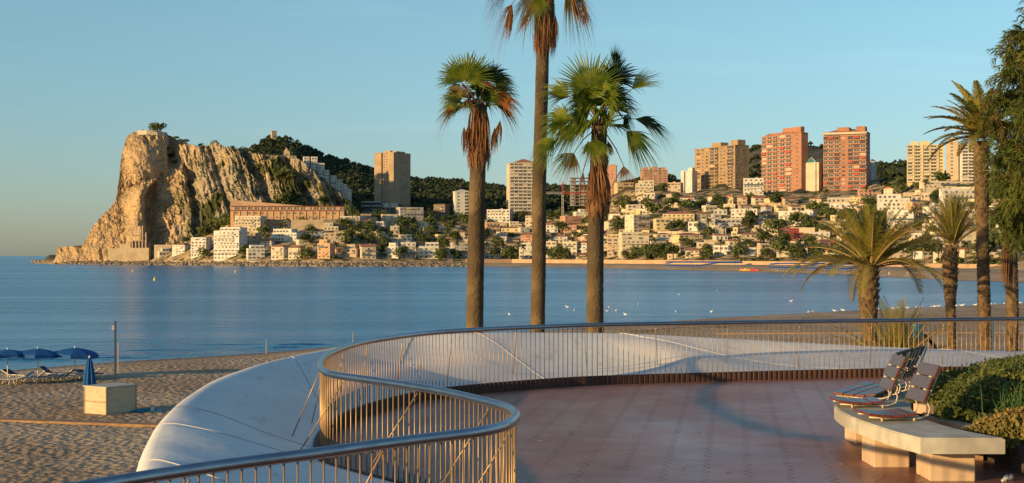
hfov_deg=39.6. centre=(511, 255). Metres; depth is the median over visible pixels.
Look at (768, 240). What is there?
house
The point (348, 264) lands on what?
shore rocks
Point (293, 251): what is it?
house
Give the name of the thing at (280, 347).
wave
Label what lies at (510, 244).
house
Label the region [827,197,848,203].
house
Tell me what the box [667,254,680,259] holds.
house
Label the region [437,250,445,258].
tree
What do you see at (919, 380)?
bench seat
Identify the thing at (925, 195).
house
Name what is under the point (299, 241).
house
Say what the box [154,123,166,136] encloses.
tree
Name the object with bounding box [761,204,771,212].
house
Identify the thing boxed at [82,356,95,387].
closed parasol
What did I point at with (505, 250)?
tree
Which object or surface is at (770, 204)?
terrace wall
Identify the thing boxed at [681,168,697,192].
apartment tower
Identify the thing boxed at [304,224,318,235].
tree
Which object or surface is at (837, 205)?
house
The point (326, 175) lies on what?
house
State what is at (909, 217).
house
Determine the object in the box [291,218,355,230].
retaining wall
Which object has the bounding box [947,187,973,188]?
terrace wall
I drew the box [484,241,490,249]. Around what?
house
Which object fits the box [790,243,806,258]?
tree
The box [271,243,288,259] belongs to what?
house
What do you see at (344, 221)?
tree
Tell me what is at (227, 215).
tree
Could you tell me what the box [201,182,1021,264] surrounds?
garden shrubs
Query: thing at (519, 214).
tree
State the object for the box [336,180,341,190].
house
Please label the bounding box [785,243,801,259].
tree
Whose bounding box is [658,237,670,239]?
house
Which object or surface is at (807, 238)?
pine tree
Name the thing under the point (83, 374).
sun lounger
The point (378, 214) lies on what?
tree
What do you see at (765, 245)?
house
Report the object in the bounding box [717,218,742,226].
house
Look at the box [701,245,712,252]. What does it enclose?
tree
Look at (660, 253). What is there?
tree
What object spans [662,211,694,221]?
house
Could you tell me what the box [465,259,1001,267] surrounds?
promenade wall
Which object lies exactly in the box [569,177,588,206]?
unfinished building
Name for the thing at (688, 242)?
pine tree
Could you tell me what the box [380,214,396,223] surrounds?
house
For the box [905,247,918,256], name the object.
tree
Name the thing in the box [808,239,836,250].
house
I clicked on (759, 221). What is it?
house
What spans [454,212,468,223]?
tree
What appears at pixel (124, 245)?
fort wall
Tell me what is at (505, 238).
house
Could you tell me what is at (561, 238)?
house
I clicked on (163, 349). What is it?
wave
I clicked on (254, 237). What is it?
house
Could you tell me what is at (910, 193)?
terrace wall
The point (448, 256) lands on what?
house
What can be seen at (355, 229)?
tree
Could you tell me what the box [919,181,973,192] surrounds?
house
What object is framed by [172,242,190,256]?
house
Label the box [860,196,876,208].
tree
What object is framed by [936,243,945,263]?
palm tree
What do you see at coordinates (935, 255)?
house
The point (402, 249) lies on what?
tree
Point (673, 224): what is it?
tree
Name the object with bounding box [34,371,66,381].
sun lounger
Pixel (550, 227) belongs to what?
house
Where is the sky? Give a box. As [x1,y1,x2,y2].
[0,0,1023,255]
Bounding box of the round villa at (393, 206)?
[382,203,397,209]
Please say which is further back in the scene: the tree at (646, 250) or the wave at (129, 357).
the tree at (646, 250)
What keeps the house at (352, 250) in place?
on the terrain
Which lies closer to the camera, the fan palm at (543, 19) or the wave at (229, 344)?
the fan palm at (543, 19)
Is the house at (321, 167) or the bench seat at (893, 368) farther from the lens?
the house at (321, 167)
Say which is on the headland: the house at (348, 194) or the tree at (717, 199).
the house at (348, 194)
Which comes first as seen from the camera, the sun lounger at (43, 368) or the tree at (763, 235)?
the sun lounger at (43, 368)
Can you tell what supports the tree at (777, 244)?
on the terrain
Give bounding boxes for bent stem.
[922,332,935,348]
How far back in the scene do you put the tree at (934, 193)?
952.20 m
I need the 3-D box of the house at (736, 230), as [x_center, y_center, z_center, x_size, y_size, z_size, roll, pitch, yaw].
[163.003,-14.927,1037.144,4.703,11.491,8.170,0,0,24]
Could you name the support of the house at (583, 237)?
on the terrain
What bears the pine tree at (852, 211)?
on the terrain
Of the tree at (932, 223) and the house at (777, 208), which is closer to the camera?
the tree at (932, 223)
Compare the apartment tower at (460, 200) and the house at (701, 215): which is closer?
the house at (701, 215)
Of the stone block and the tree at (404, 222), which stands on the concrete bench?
the stone block
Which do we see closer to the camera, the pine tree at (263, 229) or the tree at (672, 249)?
the tree at (672, 249)
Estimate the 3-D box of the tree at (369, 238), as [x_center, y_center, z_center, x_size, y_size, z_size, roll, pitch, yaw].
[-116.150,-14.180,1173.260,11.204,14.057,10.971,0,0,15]
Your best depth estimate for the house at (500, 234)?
1259.96 m
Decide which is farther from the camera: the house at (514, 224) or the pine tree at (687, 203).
the house at (514, 224)
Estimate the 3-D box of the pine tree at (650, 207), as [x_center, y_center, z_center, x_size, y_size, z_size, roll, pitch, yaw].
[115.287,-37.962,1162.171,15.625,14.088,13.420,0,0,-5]
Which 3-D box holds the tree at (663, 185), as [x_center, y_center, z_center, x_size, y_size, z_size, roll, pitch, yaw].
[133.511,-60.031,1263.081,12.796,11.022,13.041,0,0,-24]
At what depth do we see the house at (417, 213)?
1353.00 m
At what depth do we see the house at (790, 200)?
1152.44 m
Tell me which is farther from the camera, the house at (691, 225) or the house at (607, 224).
the house at (607, 224)
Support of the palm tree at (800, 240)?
on the terrain
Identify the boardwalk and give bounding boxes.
[0,418,158,426]
[715,332,1022,333]
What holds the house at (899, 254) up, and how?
on the terrain
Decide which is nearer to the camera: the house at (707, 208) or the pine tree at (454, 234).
the house at (707, 208)
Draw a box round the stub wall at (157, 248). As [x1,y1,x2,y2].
[154,245,171,257]
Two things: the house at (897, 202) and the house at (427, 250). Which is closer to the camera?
the house at (897, 202)
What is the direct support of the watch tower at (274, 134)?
on the terrain
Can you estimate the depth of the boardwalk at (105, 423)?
60.32 m
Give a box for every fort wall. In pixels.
[108,248,150,260]
[120,243,149,247]
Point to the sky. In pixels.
(355, 80)
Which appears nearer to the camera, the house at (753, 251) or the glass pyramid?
the house at (753, 251)
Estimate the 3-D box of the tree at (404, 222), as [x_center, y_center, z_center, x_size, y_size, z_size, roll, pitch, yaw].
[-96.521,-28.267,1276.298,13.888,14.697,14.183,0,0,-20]
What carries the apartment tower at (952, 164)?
on the terrain
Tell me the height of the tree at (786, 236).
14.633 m
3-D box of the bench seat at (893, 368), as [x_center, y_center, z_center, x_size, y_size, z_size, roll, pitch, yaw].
[4.030,1.410,16.050,0.800,0.580,0.500,0,0,0]
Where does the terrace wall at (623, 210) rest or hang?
on the terrain
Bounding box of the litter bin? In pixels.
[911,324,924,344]
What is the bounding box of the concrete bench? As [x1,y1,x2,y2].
[834,384,1004,480]
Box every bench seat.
[829,354,908,407]
[833,350,907,399]
[844,348,916,394]
[853,362,941,421]
[856,345,927,391]
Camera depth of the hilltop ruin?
1419.50 m
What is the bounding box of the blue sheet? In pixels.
[129,408,163,411]
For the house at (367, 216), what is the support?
on the terrain
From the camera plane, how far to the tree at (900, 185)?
1070.98 m
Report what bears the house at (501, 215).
on the terrain
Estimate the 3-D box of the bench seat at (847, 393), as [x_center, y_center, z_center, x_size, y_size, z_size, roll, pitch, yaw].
[4.253,1.410,16.845,0.800,0.580,0.460,0,0,27]
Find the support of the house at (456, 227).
on the terrain
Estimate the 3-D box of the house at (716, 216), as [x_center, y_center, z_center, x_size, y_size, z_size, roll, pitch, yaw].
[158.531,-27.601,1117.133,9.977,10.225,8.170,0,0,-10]
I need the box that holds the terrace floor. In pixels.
[325,376,1023,482]
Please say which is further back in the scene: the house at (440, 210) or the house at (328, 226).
the house at (440, 210)
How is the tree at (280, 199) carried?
on the headland
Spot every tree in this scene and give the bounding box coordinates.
[148,121,159,135]
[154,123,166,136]
[196,225,210,234]
[196,247,212,258]
[209,222,219,231]
[214,216,224,226]
[218,212,229,225]
[237,243,248,255]
[256,225,270,232]
[272,194,289,203]
[274,166,291,182]
[280,218,290,227]
[281,191,293,201]
[283,169,298,179]
[289,199,299,204]
[295,245,314,259]
[299,233,310,244]
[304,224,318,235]
[307,236,314,242]
[317,196,326,205]
[336,217,353,228]
[339,231,352,243]
[341,198,352,205]
[344,205,357,211]
[346,225,358,231]
[346,230,355,236]
[355,219,364,232]
[355,230,366,239]
[363,230,376,243]
[364,220,373,225]
[365,224,377,232]
[371,209,389,219]
[373,234,391,244]
[376,242,383,252]
[378,226,388,233]
[392,244,408,259]
[396,216,410,227]
[401,227,407,233]
[408,216,417,225]
[409,222,418,231]
[413,231,427,240]
[422,216,438,224]
[425,224,437,233]
[434,245,451,257]
[437,234,447,245]
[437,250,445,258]
[442,238,449,245]
[443,219,458,232]
[449,231,460,238]
[453,250,460,258]
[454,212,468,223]
[488,248,500,258]
[494,238,505,245]
[500,246,513,258]
[505,245,516,258]
[513,210,527,220]
[515,241,521,258]
[521,244,525,258]
[546,209,553,220]
[546,247,557,255]
[551,220,568,232]
[551,246,567,259]
[554,208,565,218]
[558,246,571,259]
[571,231,581,239]
[581,215,587,222]
[611,219,624,231]
[612,215,620,221]
[613,194,630,205]
[616,195,632,208]
[621,250,630,259]
[629,246,640,253]
[629,249,638,256]
[636,245,647,258]
[640,195,651,204]
[642,244,656,257]
[643,201,662,213]
[648,242,665,258]
[655,182,669,190]
[657,249,667,257]
[661,195,679,206]
[663,244,679,258]
[664,220,676,230]
[675,219,683,227]
[678,198,696,209]
[678,222,686,228]
[678,237,688,241]
[683,239,694,246]
[694,223,701,241]
[695,199,704,207]
[698,249,712,258]
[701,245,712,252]
[703,225,714,234]
[705,217,711,237]
[711,193,724,205]
[718,239,725,256]
[729,242,746,256]
[733,235,742,242]
[740,216,751,227]
[742,215,755,225]
[743,238,754,247]
[744,208,758,218]
[745,192,754,200]
[754,227,776,242]
[759,247,771,258]
[763,218,783,231]
[768,238,791,253]
[769,191,783,202]
[777,249,783,261]
[778,231,791,241]
[785,211,802,226]
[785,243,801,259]
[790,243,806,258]
[795,238,803,258]
[799,213,816,221]
[799,222,813,227]
[801,217,812,227]
[802,233,816,243]
[805,203,812,210]
[806,240,820,253]
[809,201,823,210]
[811,248,821,256]
[820,204,839,217]
[826,211,835,218]
[831,241,846,255]
[836,205,852,218]
[848,209,859,220]
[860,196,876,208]
[888,178,909,192]
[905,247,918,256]
[908,206,919,229]
[913,220,924,230]
[914,235,934,250]
[920,222,940,235]
[920,242,927,262]
[921,213,931,230]
[922,179,929,192]
[925,238,941,254]
[928,187,941,199]
[929,245,936,262]
[933,170,950,180]
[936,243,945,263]
[959,240,971,263]
[967,240,993,255]
[969,0,1023,259]
[989,231,999,247]
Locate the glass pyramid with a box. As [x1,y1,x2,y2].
[806,157,815,162]
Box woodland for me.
[248,135,989,213]
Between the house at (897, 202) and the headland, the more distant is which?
the headland
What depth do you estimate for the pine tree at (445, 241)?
1182.93 m
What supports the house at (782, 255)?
on the terrain
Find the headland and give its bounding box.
[50,129,353,263]
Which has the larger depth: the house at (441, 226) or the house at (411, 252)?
the house at (441, 226)
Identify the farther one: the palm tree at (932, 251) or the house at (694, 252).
the house at (694, 252)
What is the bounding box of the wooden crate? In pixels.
[83,382,137,414]
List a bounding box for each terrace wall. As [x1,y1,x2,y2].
[621,209,645,211]
[658,231,681,234]
[759,203,780,205]
[788,227,814,232]
[903,192,923,196]
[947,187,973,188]
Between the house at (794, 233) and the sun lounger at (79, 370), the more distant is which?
the house at (794, 233)
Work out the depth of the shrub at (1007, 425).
14.22 m
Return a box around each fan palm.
[433,51,523,332]
[481,0,595,332]
[525,45,671,332]
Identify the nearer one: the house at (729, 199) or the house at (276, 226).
the house at (729, 199)
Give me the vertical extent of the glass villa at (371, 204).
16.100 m
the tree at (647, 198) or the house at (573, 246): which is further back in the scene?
the tree at (647, 198)
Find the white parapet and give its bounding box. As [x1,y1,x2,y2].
[136,333,1022,482]
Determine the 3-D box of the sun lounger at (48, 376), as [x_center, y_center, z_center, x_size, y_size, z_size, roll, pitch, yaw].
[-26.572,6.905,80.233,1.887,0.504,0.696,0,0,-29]
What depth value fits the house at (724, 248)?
955.87 m
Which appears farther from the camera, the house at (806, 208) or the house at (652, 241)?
the house at (806, 208)
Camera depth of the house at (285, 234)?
1196.06 m
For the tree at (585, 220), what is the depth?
1263.42 m
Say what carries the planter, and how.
on the terrace floor
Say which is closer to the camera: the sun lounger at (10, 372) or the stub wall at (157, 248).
the sun lounger at (10, 372)
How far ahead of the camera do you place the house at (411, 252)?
1116.28 m
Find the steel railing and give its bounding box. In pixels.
[70,317,1023,482]
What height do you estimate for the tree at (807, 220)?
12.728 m
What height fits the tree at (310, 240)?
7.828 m
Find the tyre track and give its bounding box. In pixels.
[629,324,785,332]
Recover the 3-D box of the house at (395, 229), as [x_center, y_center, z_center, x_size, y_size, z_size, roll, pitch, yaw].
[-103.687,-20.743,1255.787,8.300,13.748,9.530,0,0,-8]
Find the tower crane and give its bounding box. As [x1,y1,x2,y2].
[526,181,585,215]
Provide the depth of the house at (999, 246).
648.77 m
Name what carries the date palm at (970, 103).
on the terrain
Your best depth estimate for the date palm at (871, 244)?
40.69 m
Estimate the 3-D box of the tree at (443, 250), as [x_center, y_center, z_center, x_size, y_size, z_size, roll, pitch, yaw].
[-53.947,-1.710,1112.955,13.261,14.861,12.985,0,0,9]
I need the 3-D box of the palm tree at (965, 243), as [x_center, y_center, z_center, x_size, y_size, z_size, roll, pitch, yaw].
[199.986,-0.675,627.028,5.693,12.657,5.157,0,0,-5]
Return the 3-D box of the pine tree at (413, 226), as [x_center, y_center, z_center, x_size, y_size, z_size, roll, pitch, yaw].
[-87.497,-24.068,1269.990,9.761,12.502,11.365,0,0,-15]
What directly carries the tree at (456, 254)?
on the terrain
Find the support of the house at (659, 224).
on the terrain
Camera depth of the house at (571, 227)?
1265.83 m
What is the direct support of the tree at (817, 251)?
on the terrain
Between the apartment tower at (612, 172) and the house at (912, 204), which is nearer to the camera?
the house at (912, 204)
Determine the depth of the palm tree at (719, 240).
947.55 m
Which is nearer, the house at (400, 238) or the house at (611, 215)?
the house at (400, 238)
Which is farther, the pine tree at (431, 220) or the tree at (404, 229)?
the pine tree at (431, 220)
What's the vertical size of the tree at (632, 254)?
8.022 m
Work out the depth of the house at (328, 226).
1233.36 m
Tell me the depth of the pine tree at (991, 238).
646.93 m
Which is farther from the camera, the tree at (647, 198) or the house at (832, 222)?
the tree at (647, 198)
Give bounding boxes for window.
[218,229,241,254]
[384,153,402,201]
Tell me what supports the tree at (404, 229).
on the terrain
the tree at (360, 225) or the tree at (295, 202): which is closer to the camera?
the tree at (360, 225)
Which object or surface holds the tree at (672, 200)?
on the terrain
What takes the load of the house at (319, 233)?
on the terrain
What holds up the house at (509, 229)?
on the terrain
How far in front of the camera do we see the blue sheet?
65.06 m
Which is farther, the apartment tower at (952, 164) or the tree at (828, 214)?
the apartment tower at (952, 164)
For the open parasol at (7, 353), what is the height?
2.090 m
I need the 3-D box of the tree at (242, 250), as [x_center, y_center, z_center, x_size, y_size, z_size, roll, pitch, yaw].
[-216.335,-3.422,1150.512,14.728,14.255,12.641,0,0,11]
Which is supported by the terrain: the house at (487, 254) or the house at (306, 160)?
the house at (487, 254)
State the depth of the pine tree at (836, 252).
861.11 m
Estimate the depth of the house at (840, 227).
979.82 m
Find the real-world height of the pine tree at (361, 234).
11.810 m
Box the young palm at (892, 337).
[830,296,962,348]
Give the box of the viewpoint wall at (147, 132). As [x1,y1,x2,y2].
[137,130,164,136]
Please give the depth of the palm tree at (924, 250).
684.34 m
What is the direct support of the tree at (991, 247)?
on the terrain
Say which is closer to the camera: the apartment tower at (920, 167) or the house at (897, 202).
the house at (897, 202)
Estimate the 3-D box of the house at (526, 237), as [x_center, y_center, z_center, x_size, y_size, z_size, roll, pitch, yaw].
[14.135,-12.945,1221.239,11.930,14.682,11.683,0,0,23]
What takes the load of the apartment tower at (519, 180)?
on the terrain
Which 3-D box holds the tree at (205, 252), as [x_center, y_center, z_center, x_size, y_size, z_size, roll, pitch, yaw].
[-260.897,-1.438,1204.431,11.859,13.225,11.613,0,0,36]
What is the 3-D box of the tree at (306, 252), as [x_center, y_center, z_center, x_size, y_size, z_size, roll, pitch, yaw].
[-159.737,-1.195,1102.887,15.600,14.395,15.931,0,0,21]
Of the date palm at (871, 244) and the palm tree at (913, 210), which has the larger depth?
the palm tree at (913, 210)
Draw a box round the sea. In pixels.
[0,256,1023,370]
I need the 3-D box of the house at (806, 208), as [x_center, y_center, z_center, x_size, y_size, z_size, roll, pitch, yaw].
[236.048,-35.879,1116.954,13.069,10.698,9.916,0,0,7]
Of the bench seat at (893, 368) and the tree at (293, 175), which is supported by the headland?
the tree at (293, 175)
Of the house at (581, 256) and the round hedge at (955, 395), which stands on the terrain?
the house at (581, 256)
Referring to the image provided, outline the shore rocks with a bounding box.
[31,260,466,266]
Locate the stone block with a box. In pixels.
[913,403,933,414]
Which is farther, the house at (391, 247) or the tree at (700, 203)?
the tree at (700, 203)
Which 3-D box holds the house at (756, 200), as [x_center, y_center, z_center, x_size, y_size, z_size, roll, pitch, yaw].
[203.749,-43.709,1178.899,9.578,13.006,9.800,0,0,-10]
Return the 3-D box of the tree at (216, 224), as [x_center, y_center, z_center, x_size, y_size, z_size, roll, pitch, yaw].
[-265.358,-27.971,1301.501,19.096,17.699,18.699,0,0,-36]
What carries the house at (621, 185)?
on the terrain
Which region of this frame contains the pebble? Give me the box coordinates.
[1003,475,1009,480]
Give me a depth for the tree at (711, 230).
1042.47 m
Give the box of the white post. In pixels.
[991,321,993,350]
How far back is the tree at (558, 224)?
1265.34 m
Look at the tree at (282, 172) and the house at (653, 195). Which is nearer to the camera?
the house at (653, 195)
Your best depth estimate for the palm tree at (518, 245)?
1116.29 m
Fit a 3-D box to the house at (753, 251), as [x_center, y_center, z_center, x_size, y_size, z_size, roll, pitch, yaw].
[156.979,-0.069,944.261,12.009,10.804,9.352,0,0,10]
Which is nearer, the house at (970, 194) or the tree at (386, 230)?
the house at (970, 194)
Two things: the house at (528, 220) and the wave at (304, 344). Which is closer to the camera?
the wave at (304, 344)
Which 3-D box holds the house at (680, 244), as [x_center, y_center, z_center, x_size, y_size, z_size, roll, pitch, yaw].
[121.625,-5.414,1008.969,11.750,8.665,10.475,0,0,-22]
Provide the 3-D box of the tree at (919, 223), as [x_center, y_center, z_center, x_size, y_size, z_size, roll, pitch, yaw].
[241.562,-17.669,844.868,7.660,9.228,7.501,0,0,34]
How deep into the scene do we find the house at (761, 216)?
1096.38 m
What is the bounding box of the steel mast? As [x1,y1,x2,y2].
[112,321,116,378]
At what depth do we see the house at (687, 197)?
1209.27 m
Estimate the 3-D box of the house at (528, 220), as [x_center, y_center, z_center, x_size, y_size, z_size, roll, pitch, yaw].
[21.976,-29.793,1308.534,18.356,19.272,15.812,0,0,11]
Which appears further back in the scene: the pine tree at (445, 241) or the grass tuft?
the pine tree at (445, 241)
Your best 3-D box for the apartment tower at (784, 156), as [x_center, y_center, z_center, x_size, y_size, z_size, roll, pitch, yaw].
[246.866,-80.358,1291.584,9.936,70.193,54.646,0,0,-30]
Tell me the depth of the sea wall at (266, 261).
1118.22 m
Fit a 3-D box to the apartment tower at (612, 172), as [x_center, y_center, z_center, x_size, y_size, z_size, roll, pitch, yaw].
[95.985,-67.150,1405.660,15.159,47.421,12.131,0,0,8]
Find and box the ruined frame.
[130,225,148,247]
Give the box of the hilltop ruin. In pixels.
[284,148,289,154]
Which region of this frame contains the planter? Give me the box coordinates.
[917,414,1023,475]
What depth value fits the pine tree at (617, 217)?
1157.75 m
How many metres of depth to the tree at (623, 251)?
1025.26 m
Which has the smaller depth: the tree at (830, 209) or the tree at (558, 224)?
the tree at (830, 209)
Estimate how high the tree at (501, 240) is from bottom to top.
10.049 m
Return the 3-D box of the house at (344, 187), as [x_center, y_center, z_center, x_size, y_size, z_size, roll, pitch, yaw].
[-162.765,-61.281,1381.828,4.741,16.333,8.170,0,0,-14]
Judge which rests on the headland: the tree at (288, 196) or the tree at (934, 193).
the tree at (288, 196)
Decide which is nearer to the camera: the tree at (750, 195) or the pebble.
the pebble
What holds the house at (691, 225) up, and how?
on the terrain
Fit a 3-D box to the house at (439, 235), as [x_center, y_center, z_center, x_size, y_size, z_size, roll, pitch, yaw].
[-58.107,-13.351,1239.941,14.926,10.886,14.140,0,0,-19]
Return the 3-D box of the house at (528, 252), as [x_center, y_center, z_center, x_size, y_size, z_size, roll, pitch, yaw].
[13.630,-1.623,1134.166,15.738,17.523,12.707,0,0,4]
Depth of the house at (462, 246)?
1161.28 m
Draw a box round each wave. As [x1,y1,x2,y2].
[0,358,77,359]
[99,357,157,357]
[144,349,193,349]
[191,344,267,344]
[253,346,303,347]
[268,343,339,344]
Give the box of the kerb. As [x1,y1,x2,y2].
[313,366,971,482]
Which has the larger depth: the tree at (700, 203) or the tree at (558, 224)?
the tree at (558, 224)
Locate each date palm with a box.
[784,200,952,345]
[914,190,993,349]
[923,78,1015,350]
[962,137,1020,350]
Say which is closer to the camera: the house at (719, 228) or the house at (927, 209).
the house at (927, 209)
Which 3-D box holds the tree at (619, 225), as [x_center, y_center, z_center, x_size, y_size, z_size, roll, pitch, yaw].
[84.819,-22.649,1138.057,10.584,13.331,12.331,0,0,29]
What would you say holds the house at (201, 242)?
on the terrain
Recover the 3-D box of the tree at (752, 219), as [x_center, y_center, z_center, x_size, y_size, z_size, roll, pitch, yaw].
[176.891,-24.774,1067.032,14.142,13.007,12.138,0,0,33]
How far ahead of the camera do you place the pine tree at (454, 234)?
1228.46 m
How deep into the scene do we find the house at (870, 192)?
1102.84 m
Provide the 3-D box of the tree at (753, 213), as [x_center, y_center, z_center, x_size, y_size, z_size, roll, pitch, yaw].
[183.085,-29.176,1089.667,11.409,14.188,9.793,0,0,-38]
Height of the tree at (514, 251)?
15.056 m
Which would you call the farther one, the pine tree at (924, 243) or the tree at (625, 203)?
the tree at (625, 203)
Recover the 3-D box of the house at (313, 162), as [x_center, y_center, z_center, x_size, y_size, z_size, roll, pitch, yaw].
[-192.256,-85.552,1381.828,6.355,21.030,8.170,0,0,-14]
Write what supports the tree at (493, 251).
on the terrain
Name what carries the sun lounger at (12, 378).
on the terrain
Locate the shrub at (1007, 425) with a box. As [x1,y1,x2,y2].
[961,405,1023,452]
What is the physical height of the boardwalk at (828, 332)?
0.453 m
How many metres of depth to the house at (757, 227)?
1044.95 m
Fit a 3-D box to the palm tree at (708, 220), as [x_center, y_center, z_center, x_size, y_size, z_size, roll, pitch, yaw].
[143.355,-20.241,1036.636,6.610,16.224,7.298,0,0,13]
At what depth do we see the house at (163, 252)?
1280.25 m
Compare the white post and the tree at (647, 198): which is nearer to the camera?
the white post
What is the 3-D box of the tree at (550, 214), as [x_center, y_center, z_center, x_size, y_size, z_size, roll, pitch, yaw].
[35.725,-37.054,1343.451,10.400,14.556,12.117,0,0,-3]
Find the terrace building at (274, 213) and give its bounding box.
[230,200,344,226]
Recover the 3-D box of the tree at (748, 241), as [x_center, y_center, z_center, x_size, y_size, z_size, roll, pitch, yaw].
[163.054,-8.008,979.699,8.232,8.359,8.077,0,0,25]
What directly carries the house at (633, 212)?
on the terrain
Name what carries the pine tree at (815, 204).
on the terrain
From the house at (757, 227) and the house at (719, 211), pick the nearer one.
the house at (757, 227)
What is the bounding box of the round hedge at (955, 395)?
[902,353,1023,424]
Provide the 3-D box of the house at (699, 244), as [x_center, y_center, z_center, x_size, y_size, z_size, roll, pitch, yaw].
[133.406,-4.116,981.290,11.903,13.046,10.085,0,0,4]
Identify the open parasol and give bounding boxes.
[0,347,22,377]
[19,347,59,375]
[55,346,98,372]
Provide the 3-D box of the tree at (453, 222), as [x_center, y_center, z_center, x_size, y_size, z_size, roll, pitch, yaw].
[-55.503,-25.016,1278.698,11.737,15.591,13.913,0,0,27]
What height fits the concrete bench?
0.452 m
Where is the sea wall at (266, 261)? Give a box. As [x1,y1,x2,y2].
[98,260,464,262]
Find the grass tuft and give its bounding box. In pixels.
[980,379,1023,412]
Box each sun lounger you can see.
[0,375,26,384]
[1,369,34,379]
[2,371,36,384]
[12,370,47,383]
[23,373,58,382]
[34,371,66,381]
[39,366,72,377]
[42,369,75,381]
[52,372,83,380]
[69,367,102,379]
[75,369,103,378]
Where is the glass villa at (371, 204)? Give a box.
[361,201,385,208]
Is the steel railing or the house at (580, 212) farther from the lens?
the house at (580, 212)
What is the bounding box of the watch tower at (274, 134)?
[270,130,276,139]
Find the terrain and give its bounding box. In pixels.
[0,141,1023,482]
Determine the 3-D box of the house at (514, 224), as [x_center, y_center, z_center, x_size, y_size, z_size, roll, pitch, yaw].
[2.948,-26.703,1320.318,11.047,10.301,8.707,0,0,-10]
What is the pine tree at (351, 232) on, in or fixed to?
on the terrain
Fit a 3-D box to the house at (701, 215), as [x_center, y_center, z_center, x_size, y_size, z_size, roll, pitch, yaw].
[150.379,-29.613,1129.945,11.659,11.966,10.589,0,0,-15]
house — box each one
[158,248,169,257]
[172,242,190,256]
[190,237,211,258]
[214,227,246,260]
[235,216,265,231]
[246,245,264,260]
[247,232,261,242]
[259,239,274,245]
[269,224,282,228]
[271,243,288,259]
[272,229,302,240]
[283,221,290,228]
[288,244,305,259]
[296,239,313,244]
[299,228,325,237]
[303,157,309,167]
[303,245,313,256]
[310,157,317,173]
[317,239,334,258]
[318,163,324,177]
[323,223,338,230]
[324,170,328,184]
[324,233,344,243]
[330,175,336,188]
[335,248,341,253]
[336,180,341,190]
[340,216,364,223]
[342,184,346,197]
[345,244,358,256]
[346,189,351,203]
[359,243,375,258]
[361,214,376,220]
[374,232,387,236]
[375,221,387,231]
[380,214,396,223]
[388,243,401,258]
[390,225,398,234]
[391,234,411,243]
[396,207,423,220]
[401,241,415,257]
[402,222,427,230]
[418,242,438,258]
[433,204,449,219]
[435,234,454,240]
[439,223,445,229]
[443,254,451,258]
[450,241,467,250]
[453,224,459,230]
[463,235,467,242]
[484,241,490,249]
[484,249,499,258]
[485,222,499,231]
[487,208,512,222]
[496,232,507,236]
[501,227,517,231]
[502,236,508,243]
[505,242,516,247]
[509,221,521,226]
[518,227,529,232]
[519,243,531,258]
[521,232,531,242]
[525,214,546,227]
[546,222,558,231]
[546,240,557,249]
[547,214,559,220]
[550,234,570,242]
[560,215,581,224]
[562,224,578,232]
[563,240,577,254]
[573,209,587,217]
[575,253,586,259]
[578,240,586,252]
[581,235,586,240]
[604,220,615,230]
[607,234,618,257]
[608,212,622,219]
[619,232,648,258]
[625,215,650,231]
[626,204,640,210]
[626,210,641,214]
[635,180,653,195]
[637,193,657,202]
[642,209,657,214]
[647,199,662,205]
[649,239,665,244]
[653,218,672,231]
[653,233,670,238]
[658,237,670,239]
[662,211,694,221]
[666,191,675,198]
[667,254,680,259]
[668,181,682,192]
[669,202,683,207]
[671,232,702,242]
[674,242,692,247]
[680,196,695,200]
[685,247,702,258]
[688,222,700,230]
[694,211,709,219]
[696,240,713,249]
[701,217,716,228]
[702,204,716,211]
[706,214,721,218]
[708,194,714,203]
[712,223,725,233]
[712,233,727,239]
[713,245,732,255]
[714,208,728,214]
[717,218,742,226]
[723,204,735,209]
[724,194,734,203]
[725,238,737,246]
[731,207,758,217]
[731,227,739,235]
[736,204,752,208]
[736,231,759,241]
[737,195,747,203]
[740,248,756,256]
[743,177,762,194]
[747,240,760,245]
[751,195,764,204]
[752,225,759,231]
[754,218,768,225]
[757,243,774,256]
[759,214,766,218]
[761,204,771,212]
[762,236,774,242]
[764,197,775,202]
[773,205,787,211]
[776,248,789,257]
[779,210,816,225]
[779,228,802,240]
[780,196,797,204]
[787,204,801,210]
[804,205,820,210]
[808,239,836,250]
[809,230,831,239]
[810,196,821,203]
[816,219,835,225]
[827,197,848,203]
[829,203,856,212]
[830,215,843,223]
[833,225,847,232]
[849,196,860,204]
[857,189,880,202]
[877,194,909,210]
[883,186,906,193]
[887,209,915,228]
[889,250,910,258]
[905,202,922,216]
[911,194,922,201]
[911,231,926,237]
[913,250,931,258]
[915,188,923,194]
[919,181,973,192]
[922,203,943,216]
[923,193,930,199]
[930,231,975,246]
[933,216,975,229]
[933,252,942,262]
[939,189,974,202]
[957,247,972,257]
[990,249,1000,257]
[994,243,1002,250]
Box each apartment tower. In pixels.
[374,151,410,206]
[453,189,468,214]
[506,159,532,212]
[607,164,616,195]
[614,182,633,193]
[640,167,667,187]
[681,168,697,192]
[694,140,749,190]
[761,126,807,191]
[806,162,821,190]
[822,126,870,191]
[870,161,876,180]
[906,141,943,186]
[946,138,958,180]
[959,144,973,180]
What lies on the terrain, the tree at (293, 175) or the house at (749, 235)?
the house at (749, 235)
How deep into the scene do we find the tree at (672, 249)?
976.77 m
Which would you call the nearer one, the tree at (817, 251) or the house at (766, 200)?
the tree at (817, 251)
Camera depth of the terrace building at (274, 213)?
1262.67 m
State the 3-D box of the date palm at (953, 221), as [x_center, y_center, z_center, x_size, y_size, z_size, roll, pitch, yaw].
[13.947,2.645,44.908,2.508,9.490,2.289,0,0,-27]
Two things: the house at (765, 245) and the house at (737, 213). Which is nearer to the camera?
the house at (765, 245)

